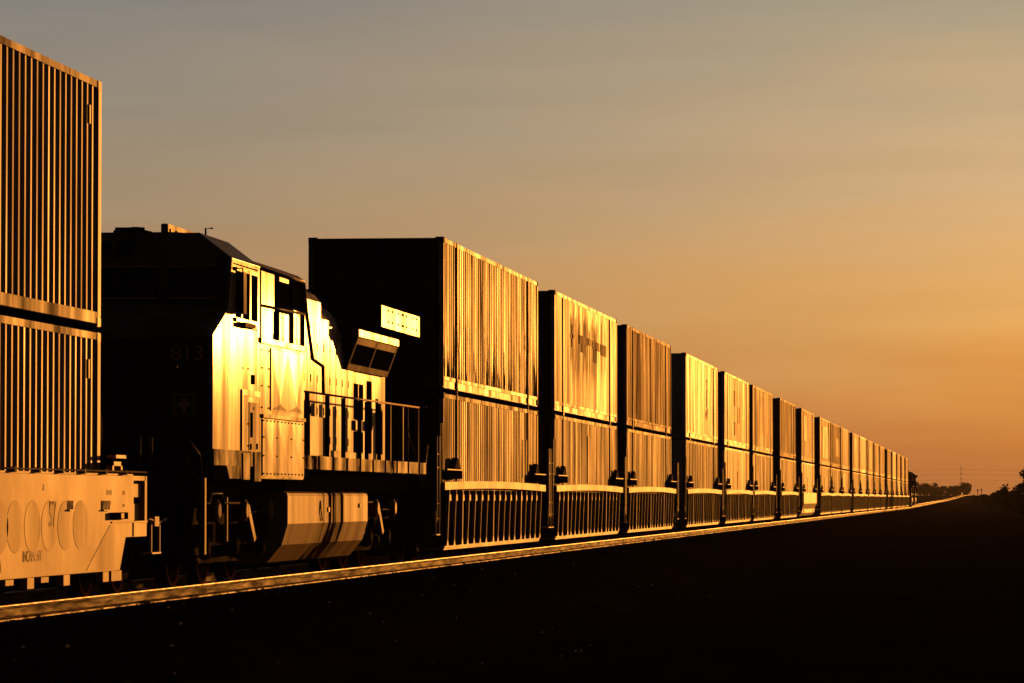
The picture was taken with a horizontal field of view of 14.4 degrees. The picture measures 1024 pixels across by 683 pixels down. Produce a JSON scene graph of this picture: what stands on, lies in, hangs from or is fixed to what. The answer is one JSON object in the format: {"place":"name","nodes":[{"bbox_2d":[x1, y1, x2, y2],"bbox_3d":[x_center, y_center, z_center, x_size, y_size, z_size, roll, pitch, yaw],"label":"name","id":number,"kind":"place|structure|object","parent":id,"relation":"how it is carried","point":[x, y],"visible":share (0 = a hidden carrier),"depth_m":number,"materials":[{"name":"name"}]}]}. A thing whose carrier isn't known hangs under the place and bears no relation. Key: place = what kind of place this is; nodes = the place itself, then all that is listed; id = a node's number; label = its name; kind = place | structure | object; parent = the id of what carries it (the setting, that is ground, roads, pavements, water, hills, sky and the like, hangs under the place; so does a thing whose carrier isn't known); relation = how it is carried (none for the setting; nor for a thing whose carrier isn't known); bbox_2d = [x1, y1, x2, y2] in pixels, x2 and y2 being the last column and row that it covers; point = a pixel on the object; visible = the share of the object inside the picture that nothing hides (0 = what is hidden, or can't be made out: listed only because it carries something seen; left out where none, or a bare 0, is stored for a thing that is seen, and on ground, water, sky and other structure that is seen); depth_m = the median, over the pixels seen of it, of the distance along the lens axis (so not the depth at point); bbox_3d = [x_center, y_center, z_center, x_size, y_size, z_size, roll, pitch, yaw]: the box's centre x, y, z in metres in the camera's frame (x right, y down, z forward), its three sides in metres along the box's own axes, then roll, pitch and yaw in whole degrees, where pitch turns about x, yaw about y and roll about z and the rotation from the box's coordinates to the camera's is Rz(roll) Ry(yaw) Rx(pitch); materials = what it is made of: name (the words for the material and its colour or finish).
{"place":"outdoors","nodes":[
{"label":"outdoors","id":0,"kind":"place"},
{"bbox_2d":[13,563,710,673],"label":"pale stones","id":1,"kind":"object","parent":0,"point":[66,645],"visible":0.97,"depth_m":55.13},
{"bbox_2d":[0,495,1023,682],"bbox_3d":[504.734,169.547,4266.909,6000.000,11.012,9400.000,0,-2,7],"label":"ground","id":2,"kind":"structure","parent":0,"point":[933,593],"depth_m":69.47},
{"bbox_2d":[0,550,662,682],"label":"ballast","id":3,"kind":"structure","parent":2,"relation":"on","point":[100,623],"depth_m":52.62,"materials":[{"name":"gravel"}]},
{"bbox_2d":[0,495,966,629],"bbox_3d":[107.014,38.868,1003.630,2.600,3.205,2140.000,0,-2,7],"label":"railway track","id":4,"kind":"structure","parent":2,"relation":"on","point":[32,604],"depth_m":65.29,"materials":[{"name":"metal"}]},
{"bbox_2d":[0,412,166,597],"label":"well car","id":5,"kind":"object","parent":4,"relation":"on","point":[60,523],"visible":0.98,"depth_m":45.45,"materials":[{"name":"paint"}]},
{"bbox_2d":[0,315,100,575],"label":"shipping container","id":6,"kind":"object","parent":5,"relation":"on","point":[49,395],"visible":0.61,"depth_m":45.19,"materials":[{"name":"metal"}]},
{"bbox_2d":[0,35,101,329],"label":"shipping container","id":7,"kind":"object","parent":6,"relation":"on","point":[50,191],"visible":1,"depth_m":45.28,"materials":[{"name":"metal"}]},
{"bbox_2d":[45,224,431,588],"bbox_3d":[-4.290,1.110,62.701,3.380,5.062,24.300,0,-2,7],"label":"locomotive","id":8,"kind":"object","parent":4,"relation":"on","point":[246,393],"visible":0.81,"depth_m":55.82,"materials":[{"name":"paint"}]},
{"bbox_2d":[100,352,127,446],"bbox_3d":[-5.409,0.757,52.815,0.800,1.250,0.030,0,-2,7],"label":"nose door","id":9,"kind":"structure","parent":8,"relation":"in","point":[109,360],"depth_m":52.77,"materials":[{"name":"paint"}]},
{"bbox_2d":[249,402,258,450],"bbox_3d":[-3.545,1.171,55.597,0.009,0.660,0.760,0,-2,7],"label":"battery door","id":10,"kind":"structure","parent":8,"relation":"in","point":[253,407],"depth_m":55.60,"materials":[{"name":"paint"}]},
{"bbox_2d":[280,313,281,341],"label":"hood door","id":11,"kind":"structure","parent":8,"relation":"in","point":[280,313],"depth_m":60.40,"materials":[{"name":"paint"}]},
{"bbox_2d":[282,313,288,342],"bbox_3d":[-3.400,0.591,60.767,0.025,2.000,0.580,0,-2,7],"label":"hood door","id":12,"kind":"structure","parent":8,"relation":"in","point":[285,318],"depth_m":60.74,"materials":[{"name":"paint"}]},
{"bbox_2d":[294,317,295,344],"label":"hood door","id":13,"kind":"structure","parent":8,"relation":"in","point":[294,317],"depth_m":61.61,"materials":[{"name":"paint"}]},
{"bbox_2d":[296,317,299,344],"bbox_3d":[-3.254,0.638,61.997,0.025,2.000,0.580,0,-2,7],"label":"hood door","id":14,"kind":"structure","parent":8,"relation":"in","point":[297,319],"depth_m":61.81,"materials":[{"name":"paint"}]},
{"bbox_2d":[303,320,309,401],"bbox_3d":[-3.186,0.662,62.613,0.017,2.000,0.580,0,-2,7],"label":"hood door","id":15,"kind":"structure","parent":8,"relation":"in","point":[306,354],"depth_m":62.61,"materials":[{"name":"paint"}]},
{"bbox_2d":[310,321,316,416],"bbox_3d":[-3.109,0.686,63.228,0.025,2.000,0.580,0,-2,7],"label":"hood door","id":16,"kind":"structure","parent":8,"relation":"in","point":[313,325],"depth_m":63.24,"materials":[{"name":"paint"}]},
{"bbox_2d":[316,322,322,417],"bbox_3d":[-3.036,0.710,63.843,0.025,2.000,0.580,0,-2,7],"label":"hood door","id":17,"kind":"structure","parent":8,"relation":"in","point":[319,344],"depth_m":63.80,"materials":[{"name":"paint"}]},
{"bbox_2d":[323,339,328,417],"bbox_3d":[-2.963,0.849,64.454,0.025,1.770,0.580,0,-2,7],"label":"hood door","id":18,"kind":"structure","parent":8,"relation":"in","point":[325,342],"depth_m":64.47,"materials":[{"name":"paint"}]},
{"bbox_2d":[329,340,335,450],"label":"hood door","id":19,"kind":"structure","parent":8,"relation":"in","point":[332,344],"depth_m":65.05,"materials":[{"name":"paint"}]},
{"bbox_2d":[335,342,341,450],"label":"hood door","id":20,"kind":"structure","parent":8,"relation":"in","point":[338,364],"depth_m":65.65,"materials":[{"name":"paint"}]},
{"bbox_2d":[342,349,347,451],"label":"hood door","id":21,"kind":"structure","parent":8,"relation":"in","point":[344,372],"depth_m":66.37,"materials":[{"name":"paint"}]},
{"bbox_2d":[347,370,352,451],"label":"hood door","id":22,"kind":"structure","parent":8,"relation":"in","point":[350,373],"depth_m":66.88,"materials":[{"name":"paint"}]},
{"bbox_2d":[327,423,550,562],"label":"well car","id":23,"kind":"object","parent":4,"relation":"on","point":[474,520],"visible":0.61,"depth_m":81.85,"materials":[{"name":"yellow metal"}]},
{"bbox_2d":[385,392,537,541],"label":"shipping container","id":24,"kind":"object","parent":23,"relation":"on","point":[487,441],"visible":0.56,"depth_m":80.97,"materials":[{"name":"metal"}]},
{"bbox_2d":[308,236,537,408],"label":"shipping container","id":25,"kind":"object","parent":24,"relation":"on","point":[477,314],"visible":0.77,"depth_m":77.89,"materials":[{"name":"metal"}]},
{"bbox_2d":[536,438,626,542],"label":"well car","id":26,"kind":"object","parent":4,"relation":"on","point":[584,515],"visible":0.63,"depth_m":102.49,"materials":[{"name":"yellow metal"}]},
{"bbox_2d":[538,414,616,532],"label":"shipping container","id":27,"kind":"object","parent":26,"relation":"on","point":[586,452],"visible":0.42,"depth_m":101.97,"materials":[{"name":"metal"}]},
{"bbox_2d":[522,290,616,424],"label":"shipping container","id":28,"kind":"object","parent":27,"relation":"on","point":[577,360],"visible":0.48,"depth_m":101.61,"materials":[{"name":"metal"}]},
{"bbox_2d":[616,448,678,535],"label":"well car","id":29,"kind":"object","parent":4,"relation":"on","point":[647,513],"visible":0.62,"depth_m":122.56,"materials":[{"name":"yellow metal"}]},
{"bbox_2d":[617,428,670,527],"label":"shipping container","id":30,"kind":"object","parent":29,"relation":"on","point":[649,459],"visible":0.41,"depth_m":121.45,"materials":[{"name":"metal"}]},
{"bbox_2d":[606,324,670,434],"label":"shipping container","id":31,"kind":"object","parent":30,"relation":"on","point":[643,382],"visible":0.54,"depth_m":121.27,"materials":[{"name":"metal"}]},
{"bbox_2d":[620,457,723,533],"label":"well car","id":32,"kind":"object","parent":4,"relation":"on","point":[702,511],"visible":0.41,"depth_m":143.08,"materials":[{"name":"yellow metal"}]},
{"bbox_2d":[671,439,717,522],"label":"shipping container","id":33,"kind":"object","parent":32,"relation":"on","point":[702,464],"visible":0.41,"depth_m":142.34,"materials":[{"name":"metal"}]},
{"bbox_2d":[658,352,717,444],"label":"shipping container","id":34,"kind":"object","parent":33,"relation":"on","point":[694,399],"visible":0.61,"depth_m":141.99,"materials":[{"name":"metal"}]},
{"bbox_2d":[680,462,753,525],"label":"well car","id":35,"kind":"object","parent":4,"relation":"on","point":[737,508],"visible":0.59,"depth_m":164.24,"materials":[{"name":"yellow metal"}]},
{"bbox_2d":[718,447,748,519],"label":"shipping container","id":36,"kind":"object","parent":35,"relation":"on","point":[737,467],"visible":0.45,"depth_m":164.58,"materials":[{"name":"metal"}]},
{"bbox_2d":[710,371,748,450],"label":"shipping container","id":37,"kind":"object","parent":36,"relation":"on","point":[733,412],"visible":0.45,"depth_m":164.05,"materials":[{"name":"metal"}]},
{"bbox_2d":[719,466,776,522],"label":"well car","id":38,"kind":"object","parent":4,"relation":"on","point":[763,510],"visible":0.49,"depth_m":184.03,"materials":[{"name":"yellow metal"}]},
{"bbox_2d":[749,452,772,516],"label":"shipping container","id":39,"kind":"object","parent":38,"relation":"on","point":[763,469],"visible":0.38,"depth_m":183.90,"materials":[{"name":"metal"}]},
{"bbox_2d":[741,385,772,455],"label":"shipping container","id":40,"kind":"object","parent":39,"relation":"on","point":[760,421],"visible":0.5,"depth_m":183.22,"materials":[{"name":"metal"}]},
{"bbox_2d":[751,470,798,522],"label":"well car","id":41,"kind":"object","parent":4,"relation":"on","point":[787,504],"visible":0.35,"depth_m":205.97,"materials":[{"name":"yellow metal"}]},
{"bbox_2d":[773,458,795,514],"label":"shipping container","id":42,"kind":"object","parent":41,"relation":"on","point":[787,467],"visible":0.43,"depth_m":204.41,"materials":[{"name":"metal"}]},
{"bbox_2d":[767,398,795,459],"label":"shipping container","id":43,"kind":"object","parent":42,"relation":"on","point":[784,429],"visible":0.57,"depth_m":204.65,"materials":[{"name":"metal"}]},
{"bbox_2d":[776,473,817,519],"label":"well car","id":44,"kind":"object","parent":4,"relation":"on","point":[809,501],"visible":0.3,"depth_m":228.30,"materials":[{"name":"yellow metal"}]},
{"bbox_2d":[796,462,814,514],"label":"shipping container","id":45,"kind":"object","parent":44,"relation":"on","point":[806,470],"visible":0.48,"depth_m":227.70,"materials":[{"name":"metal"}]},
{"bbox_2d":[788,408,813,463],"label":"shipping container","id":46,"kind":"object","parent":45,"relation":"on","point":[804,436],"visible":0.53,"depth_m":226.60,"materials":[{"name":"metal"}]},
{"bbox_2d":[809,475,832,517],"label":"well car","id":47,"kind":"object","parent":4,"relation":"on","point":[824,503],"visible":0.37,"depth_m":251.72,"materials":[{"name":"yellow metal"}]},
{"bbox_2d":[814,465,830,511],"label":"shipping container","id":48,"kind":"object","parent":47,"relation":"on","point":[822,471],"visible":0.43,"depth_m":250.72,"materials":[{"name":"metal"}]},
{"bbox_2d":[809,417,829,466],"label":"shipping container","id":49,"kind":"object","parent":48,"relation":"on","point":[821,441],"visible":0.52,"depth_m":249.30,"materials":[{"name":"metal"}]},
{"bbox_2d":[815,477,842,515],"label":"well car","id":50,"kind":"object","parent":4,"relation":"on","point":[837,501],"visible":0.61,"depth_m":272.05,"materials":[{"name":"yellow metal"}]},
{"bbox_2d":[830,468,839,495],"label":"shipping container","id":51,"kind":"object","parent":50,"relation":"on","point":[834,474],"visible":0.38,"depth_m":271.76,"materials":[{"name":"metal"}]},
{"bbox_2d":[824,422,839,468],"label":"shipping container","id":52,"kind":"object","parent":51,"relation":"on","point":[834,446],"visible":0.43,"depth_m":270.36,"materials":[{"name":"metal"}]},
{"bbox_2d":[817,478,851,514],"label":"well car","id":53,"kind":"object","parent":4,"relation":"on","point":[847,502],"visible":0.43,"depth_m":291.19,"materials":[{"name":"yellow metal"}]},
{"bbox_2d":[840,470,849,509],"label":"shipping container","id":54,"kind":"object","parent":53,"relation":"on","point":[844,475],"visible":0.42,"depth_m":290.04,"materials":[{"name":"metal"}]},
{"bbox_2d":[835,427,849,470],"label":"shipping container","id":55,"kind":"object","parent":54,"relation":"on","point":[844,449],"visible":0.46,"depth_m":288.74,"materials":[{"name":"metal"}]},
{"bbox_2d":[845,483,861,513],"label":"well car","id":56,"kind":"object","parent":4,"relation":"on","point":[857,502],"visible":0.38,"depth_m":313.22,"materials":[{"name":"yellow metal"}]},
{"bbox_2d":[849,472,859,508],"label":"shipping container","id":57,"kind":"object","parent":56,"relation":"on","point":[855,478],"visible":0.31,"depth_m":311.95,"materials":[{"name":"metal"}]},
{"bbox_2d":[845,433,859,472],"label":"shipping container","id":58,"kind":"object","parent":57,"relation":"on","point":[854,453],"visible":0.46,"depth_m":309.52,"materials":[{"name":"metal"}]},
{"bbox_2d":[850,481,867,512],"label":"well car","id":59,"kind":"object","parent":4,"relation":"on","point":[864,502],"visible":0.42,"depth_m":330.80,"materials":[{"name":"yellow metal"}]},
{"bbox_2d":[860,473,865,493],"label":"shipping container","id":60,"kind":"object","parent":59,"relation":"on","point":[863,479],"visible":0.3,"depth_m":331.64,"materials":[{"name":"metal"}]},
{"bbox_2d":[856,436,865,473],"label":"shipping container","id":61,"kind":"object","parent":60,"relation":"on","point":[862,455],"visible":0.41,"depth_m":329.23,"materials":[{"name":"metal"}]},
{"bbox_2d":[850,485,874,511],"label":"well car","id":62,"kind":"object","parent":4,"relation":"on","point":[870,501],"visible":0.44,"depth_m":349.70,"materials":[{"name":"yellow metal"}]},
{"bbox_2d":[866,475,872,507],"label":"shipping container","id":63,"kind":"object","parent":62,"relation":"on","point":[869,480],"visible":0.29,"depth_m":349.44,"materials":[{"name":"metal"}]},
{"bbox_2d":[866,440,872,474],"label":"shipping container","id":64,"kind":"object","parent":63,"relation":"on","point":[869,457],"visible":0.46,"depth_m":347.95,"materials":[{"name":"metal"}]},
{"bbox_2d":[873,483,880,510],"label":"well car","id":65,"kind":"object","parent":4,"relation":"on","point":[877,503],"visible":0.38,"depth_m":369.30,"materials":[{"name":"yellow metal"}]},
{"bbox_2d":[873,476,878,507],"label":"shipping container","id":66,"kind":"object","parent":65,"relation":"on","point":[875,480],"visible":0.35,"depth_m":369.39,"materials":[{"name":"metal"}]},
{"bbox_2d":[871,443,878,476],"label":"shipping container","id":67,"kind":"object","parent":66,"relation":"on","point":[875,459],"visible":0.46,"depth_m":367.84,"materials":[{"name":"metal"}]},
{"bbox_2d":[878,483,885,510],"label":"well car","id":68,"kind":"object","parent":4,"relation":"on","point":[882,502],"visible":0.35,"depth_m":386.40,"materials":[{"name":"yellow metal"}]},
{"bbox_2d":[879,477,884,496],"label":"shipping container","id":69,"kind":"object","parent":68,"relation":"on","point":[881,480],"visible":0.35,"depth_m":389.89,"materials":[{"name":"metal"}]},
{"bbox_2d":[876,446,884,477],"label":"shipping container","id":70,"kind":"object","parent":69,"relation":"on","point":[881,461],"visible":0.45,"depth_m":387.03,"materials":[{"name":"metal"}]},
{"bbox_2d":[885,484,892,509],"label":"well car","id":71,"kind":"object","parent":4,"relation":"on","point":[889,501],"visible":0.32,"depth_m":413.37,"materials":[{"name":"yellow metal"}]},
{"bbox_2d":[885,478,890,506],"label":"shipping container","id":72,"kind":"object","parent":71,"relation":"on","point":[887,481],"visible":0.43,"depth_m":412.88,"materials":[{"name":"metal"}]},
{"bbox_2d":[882,449,890,478],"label":"shipping container","id":73,"kind":"object","parent":72,"relation":"on","point":[887,463],"visible":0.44,"depth_m":409.47,"materials":[{"name":"metal"}]},
{"bbox_2d":[891,491,897,508],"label":"well car","id":74,"kind":"object","parent":4,"relation":"on","point":[895,504],"visible":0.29,"depth_m":438.35,"materials":[{"name":"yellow metal"}]},
{"bbox_2d":[891,480,895,505],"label":"shipping container","id":75,"kind":"object","parent":74,"relation":"on","point":[893,483],"visible":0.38,"depth_m":436.34,"materials":[{"name":"metal"}]},
{"bbox_2d":[891,452,895,479],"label":"shipping container","id":76,"kind":"object","parent":75,"relation":"on","point":[893,465],"visible":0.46,"depth_m":434.71,"materials":[{"name":"metal"}]},
{"bbox_2d":[895,486,901,508],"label":"well car","id":77,"kind":"object","parent":4,"relation":"on","point":[899,500],"visible":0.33,"depth_m":457.98,"materials":[{"name":"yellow metal"}]},
{"bbox_2d":[896,480,899,494],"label":"shipping container","id":78,"kind":"object","parent":77,"relation":"on","point":[897,483],"visible":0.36,"depth_m":457.79,"materials":[{"name":"metal"}]},
{"bbox_2d":[896,454,899,480],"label":"shipping container","id":79,"kind":"object","parent":78,"relation":"on","point":[897,467],"visible":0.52,"depth_m":455.17,"materials":[{"name":"metal"}]},
{"bbox_2d":[900,489,905,507],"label":"well car","id":80,"kind":"object","parent":4,"relation":"on","point":[903,500],"visible":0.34,"depth_m":483.26,"materials":[{"name":"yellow metal"}]},
{"bbox_2d":[900,481,904,505],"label":"shipping container","id":81,"kind":"object","parent":80,"relation":"on","point":[902,484],"visible":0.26,"depth_m":478.63,"materials":[{"name":"metal"}]},
{"bbox_2d":[898,456,904,480],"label":"shipping container","id":82,"kind":"object","parent":81,"relation":"on","point":[901,468],"visible":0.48,"depth_m":475.06,"materials":[{"name":"metal"}]},
{"bbox_2d":[903,492,908,507],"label":"well car","id":83,"kind":"object","parent":4,"relation":"on","point":[907,501],"visible":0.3,"depth_m":502.56,"materials":[{"name":"yellow metal"}]},
{"bbox_2d":[904,482,907,504],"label":"shipping container","id":84,"kind":"object","parent":83,"relation":"on","point":[906,485],"visible":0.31,"depth_m":501.46,"materials":[{"name":"metal"}]},
{"bbox_2d":[903,458,907,481],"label":"shipping container","id":85,"kind":"object","parent":84,"relation":"on","point":[906,469],"visible":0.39,"depth_m":498.51,"materials":[{"name":"metal"}]},
{"bbox_2d":[905,471,913,507],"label":"locomotive","id":86,"kind":"object","parent":4,"relation":"on","point":[911,490],"visible":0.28,"depth_m":518.59,"materials":[{"name":"paint"}]},
{"bbox_2d":[908,472,917,506],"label":"locomotive","id":87,"kind":"object","parent":4,"relation":"on","point":[915,487],"visible":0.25,"depth_m":543.48,"materials":[{"name":"paint"}]},
{"bbox_2d":[916,482,921,494],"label":"tree","id":88,"kind":"object","parent":2,"relation":"on","point":[919,489],"visible":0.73,"depth_m":2063.01,"materials":[{"name":"green plant"}]},
{"bbox_2d":[921,483,933,495],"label":"tree","id":89,"kind":"object","parent":2,"relation":"on","point":[925,486],"visible":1,"depth_m":2021.40,"materials":[{"name":"green plant"}]},
{"bbox_2d":[928,482,937,495],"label":"tree","id":90,"kind":"object","parent":2,"relation":"on","point":[934,488],"visible":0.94,"depth_m":2036.61,"materials":[{"name":"green plant"}]},
{"bbox_2d":[934,486,947,495],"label":"tree","id":91,"kind":"object","parent":2,"relation":"on","point":[940,491],"visible":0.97,"depth_m":2032.17,"materials":[{"name":"green plant"}]},
{"bbox_2d":[945,486,952,494],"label":"tree","id":92,"kind":"object","parent":2,"relation":"on","point":[948,491],"visible":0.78,"depth_m":2104.72,"materials":[{"name":"green plant"}]},
{"bbox_2d":[952,485,962,494],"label":"tree","id":93,"kind":"object","parent":2,"relation":"on","point":[958,490],"visible":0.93,"depth_m":2104.57,"materials":[{"name":"green plant"}]},
{"bbox_2d":[959,482,966,494],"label":"tree","id":94,"kind":"object","parent":2,"relation":"on","point":[963,484],"visible":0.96,"depth_m":2104.45,"materials":[{"name":"green plant"}]},
{"bbox_2d":[962,483,971,494],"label":"tree","id":95,"kind":"object","parent":2,"relation":"on","point":[968,488],"visible":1,"depth_m":2104.31,"materials":[{"name":"green plant"}]},
{"bbox_2d":[971,495,978,504],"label":"bush","id":96,"kind":"object","parent":2,"relation":"on","point":[973,501],"visible":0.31,"depth_m":992.19,"materials":[{"name":"green plant"}]},
{"bbox_2d":[975,494,987,505],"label":"bush","id":97,"kind":"object","parent":2,"relation":"on","point":[978,498],"visible":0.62,"depth_m":892.89,"materials":[{"name":"green plant"}]},
{"bbox_2d":[981,492,996,507],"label":"bush","id":98,"kind":"object","parent":2,"relation":"on","point":[985,500],"visible":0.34,"depth_m":812.79,"materials":[{"name":"green plant"}]},
{"bbox_2d":[986,496,1002,510],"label":"bush","id":99,"kind":"object","parent":2,"relation":"on","point":[992,503],"visible":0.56,"depth_m":693.43,"materials":[{"name":"green plant"}]},
{"bbox_2d":[993,490,1015,507],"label":"bush","id":100,"kind":"object","parent":2,"relation":"on","point":[997,495],"visible":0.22,"depth_m":614.60,"materials":[{"name":"green plant"}]},
{"bbox_2d":[999,484,1019,515],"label":"bush","id":101,"kind":"object","parent":2,"relation":"on","point":[1007,500],"visible":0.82,"depth_m":535.30,"materials":[{"name":"green plant"}]},
{"bbox_2d":[1009,492,1023,518],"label":"bush","id":102,"kind":"object","parent":2,"relation":"on","point":[1017,505],"visible":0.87,"depth_m":425.91,"materials":[{"name":"green plant"}]},
{"bbox_2d":[1015,469,1023,516],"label":"bush","id":103,"kind":"object","parent":2,"relation":"on","point":[1020,486],"visible":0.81,"depth_m":495.72,"materials":[{"name":"green plant"}]},
{"bbox_2d":[0,0,1023,495],"label":"sky","id":104,"kind":"structure","parent":0,"point":[817,204],"materials":[{"name":"orange"}]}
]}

